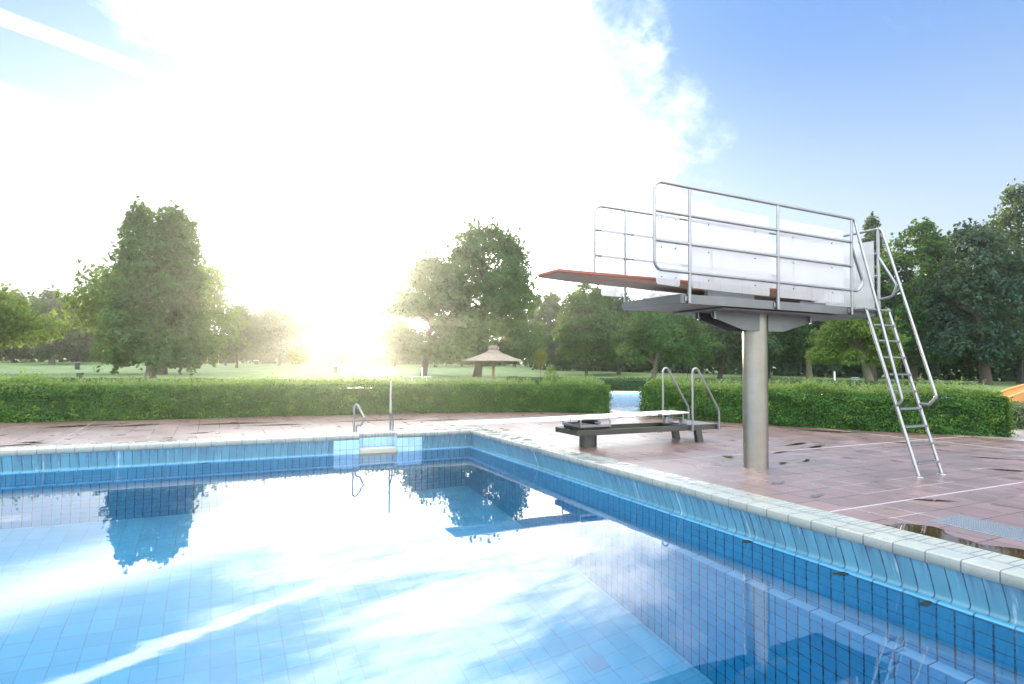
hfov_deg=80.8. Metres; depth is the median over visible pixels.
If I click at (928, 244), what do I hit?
broadleaf tree
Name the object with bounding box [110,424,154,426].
puddle
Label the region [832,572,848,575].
floating leaf
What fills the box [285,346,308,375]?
young tree
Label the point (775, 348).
broadleaf tree
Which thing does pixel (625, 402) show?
second pool water
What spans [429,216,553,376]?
broadleaf tree
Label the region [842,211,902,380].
conifer tree
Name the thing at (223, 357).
woodland
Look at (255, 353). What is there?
broadleaf tree
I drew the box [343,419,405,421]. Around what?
puddle
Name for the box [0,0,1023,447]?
sky
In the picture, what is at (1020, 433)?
paving
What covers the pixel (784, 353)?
broadleaf tree
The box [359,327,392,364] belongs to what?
broadleaf tree
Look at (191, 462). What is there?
pool gutter lip
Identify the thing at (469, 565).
pool water
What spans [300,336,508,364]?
woodland
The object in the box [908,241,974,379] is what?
broadleaf tree
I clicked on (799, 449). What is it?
deck joint
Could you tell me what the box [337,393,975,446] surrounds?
second pool basin
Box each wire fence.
[1,352,130,362]
[662,361,1022,383]
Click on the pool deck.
(844, 475)
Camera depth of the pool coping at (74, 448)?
10.84 m
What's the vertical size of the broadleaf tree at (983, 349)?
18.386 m
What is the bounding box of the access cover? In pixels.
[928,515,1023,541]
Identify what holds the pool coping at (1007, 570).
on the pool deck
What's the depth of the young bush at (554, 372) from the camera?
18.79 m
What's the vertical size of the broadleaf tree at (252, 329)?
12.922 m
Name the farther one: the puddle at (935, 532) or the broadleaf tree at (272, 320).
the broadleaf tree at (272, 320)
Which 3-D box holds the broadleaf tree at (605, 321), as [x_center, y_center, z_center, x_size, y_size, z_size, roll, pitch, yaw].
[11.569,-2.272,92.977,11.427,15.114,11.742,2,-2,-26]
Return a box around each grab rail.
[352,404,364,432]
[389,381,393,430]
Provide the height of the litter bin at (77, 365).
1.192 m
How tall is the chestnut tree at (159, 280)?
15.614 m
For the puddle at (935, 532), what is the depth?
5.04 m
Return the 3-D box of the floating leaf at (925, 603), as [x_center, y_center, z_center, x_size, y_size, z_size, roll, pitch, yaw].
[3.160,1.992,4.583,0.153,0.002,0.071,2,-2,-26]
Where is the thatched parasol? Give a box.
[463,345,522,381]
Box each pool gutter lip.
[0,446,469,474]
[470,446,1023,631]
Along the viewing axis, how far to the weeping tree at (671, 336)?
71.27 m
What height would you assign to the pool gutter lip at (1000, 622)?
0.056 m
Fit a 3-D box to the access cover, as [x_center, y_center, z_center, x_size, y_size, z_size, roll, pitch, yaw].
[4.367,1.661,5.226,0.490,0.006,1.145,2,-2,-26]
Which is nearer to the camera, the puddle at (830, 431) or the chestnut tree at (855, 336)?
the puddle at (830, 431)
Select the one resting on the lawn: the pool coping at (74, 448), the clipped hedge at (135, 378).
the clipped hedge at (135, 378)
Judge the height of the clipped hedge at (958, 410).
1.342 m
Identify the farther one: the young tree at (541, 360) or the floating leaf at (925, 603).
the young tree at (541, 360)
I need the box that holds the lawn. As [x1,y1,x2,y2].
[0,358,1020,411]
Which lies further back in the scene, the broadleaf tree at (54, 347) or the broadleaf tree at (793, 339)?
the broadleaf tree at (54, 347)
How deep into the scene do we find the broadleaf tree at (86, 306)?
75.99 m
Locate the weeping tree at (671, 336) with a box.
[611,297,725,379]
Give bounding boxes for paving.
[933,429,1023,440]
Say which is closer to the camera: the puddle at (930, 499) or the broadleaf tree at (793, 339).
the puddle at (930, 499)
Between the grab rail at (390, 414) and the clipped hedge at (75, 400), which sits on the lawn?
the clipped hedge at (75, 400)
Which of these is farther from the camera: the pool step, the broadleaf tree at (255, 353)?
the broadleaf tree at (255, 353)
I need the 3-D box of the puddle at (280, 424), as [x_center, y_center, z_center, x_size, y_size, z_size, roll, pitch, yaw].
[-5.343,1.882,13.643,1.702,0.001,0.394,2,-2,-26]
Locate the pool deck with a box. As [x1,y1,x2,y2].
[0,409,1023,558]
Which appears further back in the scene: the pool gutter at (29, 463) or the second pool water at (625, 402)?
the second pool water at (625, 402)
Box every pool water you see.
[0,447,1023,683]
[602,395,641,409]
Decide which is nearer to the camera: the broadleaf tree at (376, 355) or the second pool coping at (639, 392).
the second pool coping at (639, 392)
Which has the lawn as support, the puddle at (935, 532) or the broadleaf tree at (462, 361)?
the broadleaf tree at (462, 361)
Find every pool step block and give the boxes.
[332,437,397,454]
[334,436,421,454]
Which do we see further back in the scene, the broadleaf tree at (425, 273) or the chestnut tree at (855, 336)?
the broadleaf tree at (425, 273)
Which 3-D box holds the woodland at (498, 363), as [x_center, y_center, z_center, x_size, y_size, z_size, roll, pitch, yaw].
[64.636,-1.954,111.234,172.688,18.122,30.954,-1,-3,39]
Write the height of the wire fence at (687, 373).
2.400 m
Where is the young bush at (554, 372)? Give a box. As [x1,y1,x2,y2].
[544,365,558,381]
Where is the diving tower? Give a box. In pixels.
[538,180,946,477]
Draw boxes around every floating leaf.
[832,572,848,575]
[919,600,931,605]
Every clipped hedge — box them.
[0,365,613,422]
[39,377,387,388]
[422,381,525,386]
[507,376,917,391]
[636,370,1022,436]
[1009,401,1023,428]
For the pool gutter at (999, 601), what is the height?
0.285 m
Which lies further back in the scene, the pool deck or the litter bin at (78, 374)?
the litter bin at (78, 374)
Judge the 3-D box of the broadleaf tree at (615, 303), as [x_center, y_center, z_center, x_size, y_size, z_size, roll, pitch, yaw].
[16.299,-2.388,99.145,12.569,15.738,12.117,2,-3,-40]
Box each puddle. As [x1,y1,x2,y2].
[56,424,107,426]
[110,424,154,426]
[199,422,268,424]
[253,424,300,425]
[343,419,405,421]
[807,430,855,432]
[886,523,1023,558]
[910,498,948,500]
[995,469,1021,471]
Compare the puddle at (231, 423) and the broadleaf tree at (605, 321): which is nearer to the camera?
the puddle at (231, 423)
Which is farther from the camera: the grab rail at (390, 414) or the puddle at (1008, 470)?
the grab rail at (390, 414)
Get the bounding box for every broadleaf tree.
[0,279,75,350]
[0,288,42,362]
[23,284,88,364]
[42,296,104,361]
[43,251,250,373]
[211,302,262,367]
[237,308,274,363]
[252,297,315,365]
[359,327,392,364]
[371,249,487,375]
[377,317,415,365]
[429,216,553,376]
[430,334,491,366]
[550,283,624,375]
[577,289,642,374]
[683,320,787,378]
[725,332,803,377]
[768,321,829,379]
[874,216,972,380]
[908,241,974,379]
[913,218,1023,384]
[970,177,1023,383]
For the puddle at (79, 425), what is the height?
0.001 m
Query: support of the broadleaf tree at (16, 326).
on the lawn
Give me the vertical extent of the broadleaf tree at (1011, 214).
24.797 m
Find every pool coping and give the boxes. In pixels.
[0,427,479,455]
[470,427,1023,589]
[611,392,946,397]
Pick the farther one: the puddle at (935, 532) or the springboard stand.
the springboard stand
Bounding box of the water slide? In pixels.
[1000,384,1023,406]
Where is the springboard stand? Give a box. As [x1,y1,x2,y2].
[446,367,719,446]
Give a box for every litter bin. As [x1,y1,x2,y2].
[74,362,80,369]
[76,372,83,377]
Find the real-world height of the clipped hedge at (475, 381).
0.762 m
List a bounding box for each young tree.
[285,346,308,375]
[533,349,547,376]
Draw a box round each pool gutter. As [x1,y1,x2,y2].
[0,434,472,472]
[471,435,1023,627]
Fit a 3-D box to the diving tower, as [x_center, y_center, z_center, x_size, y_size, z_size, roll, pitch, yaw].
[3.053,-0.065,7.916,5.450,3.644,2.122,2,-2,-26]
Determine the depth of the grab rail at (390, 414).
12.77 m
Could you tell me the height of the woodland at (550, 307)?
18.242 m
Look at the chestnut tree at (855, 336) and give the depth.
53.69 m
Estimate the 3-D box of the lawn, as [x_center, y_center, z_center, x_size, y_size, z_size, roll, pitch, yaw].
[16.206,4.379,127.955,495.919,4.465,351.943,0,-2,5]
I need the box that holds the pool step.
[359,446,396,453]
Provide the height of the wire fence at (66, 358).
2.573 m
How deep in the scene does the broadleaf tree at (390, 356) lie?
143.85 m
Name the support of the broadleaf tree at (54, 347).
on the lawn
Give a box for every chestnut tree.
[89,196,217,378]
[804,306,910,382]
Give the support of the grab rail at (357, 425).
on the pool coping at (74, 448)
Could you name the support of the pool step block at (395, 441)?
in the pool water at (469, 565)
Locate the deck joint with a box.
[50,416,1022,511]
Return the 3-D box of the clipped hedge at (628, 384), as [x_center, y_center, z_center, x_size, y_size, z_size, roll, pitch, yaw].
[10.787,2.399,33.670,22.698,0.832,1.365,0,-2,5]
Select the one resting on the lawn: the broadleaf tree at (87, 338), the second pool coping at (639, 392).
the broadleaf tree at (87, 338)
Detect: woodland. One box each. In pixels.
[0,312,310,363]
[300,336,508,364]
[483,300,1010,377]
[527,269,1017,381]

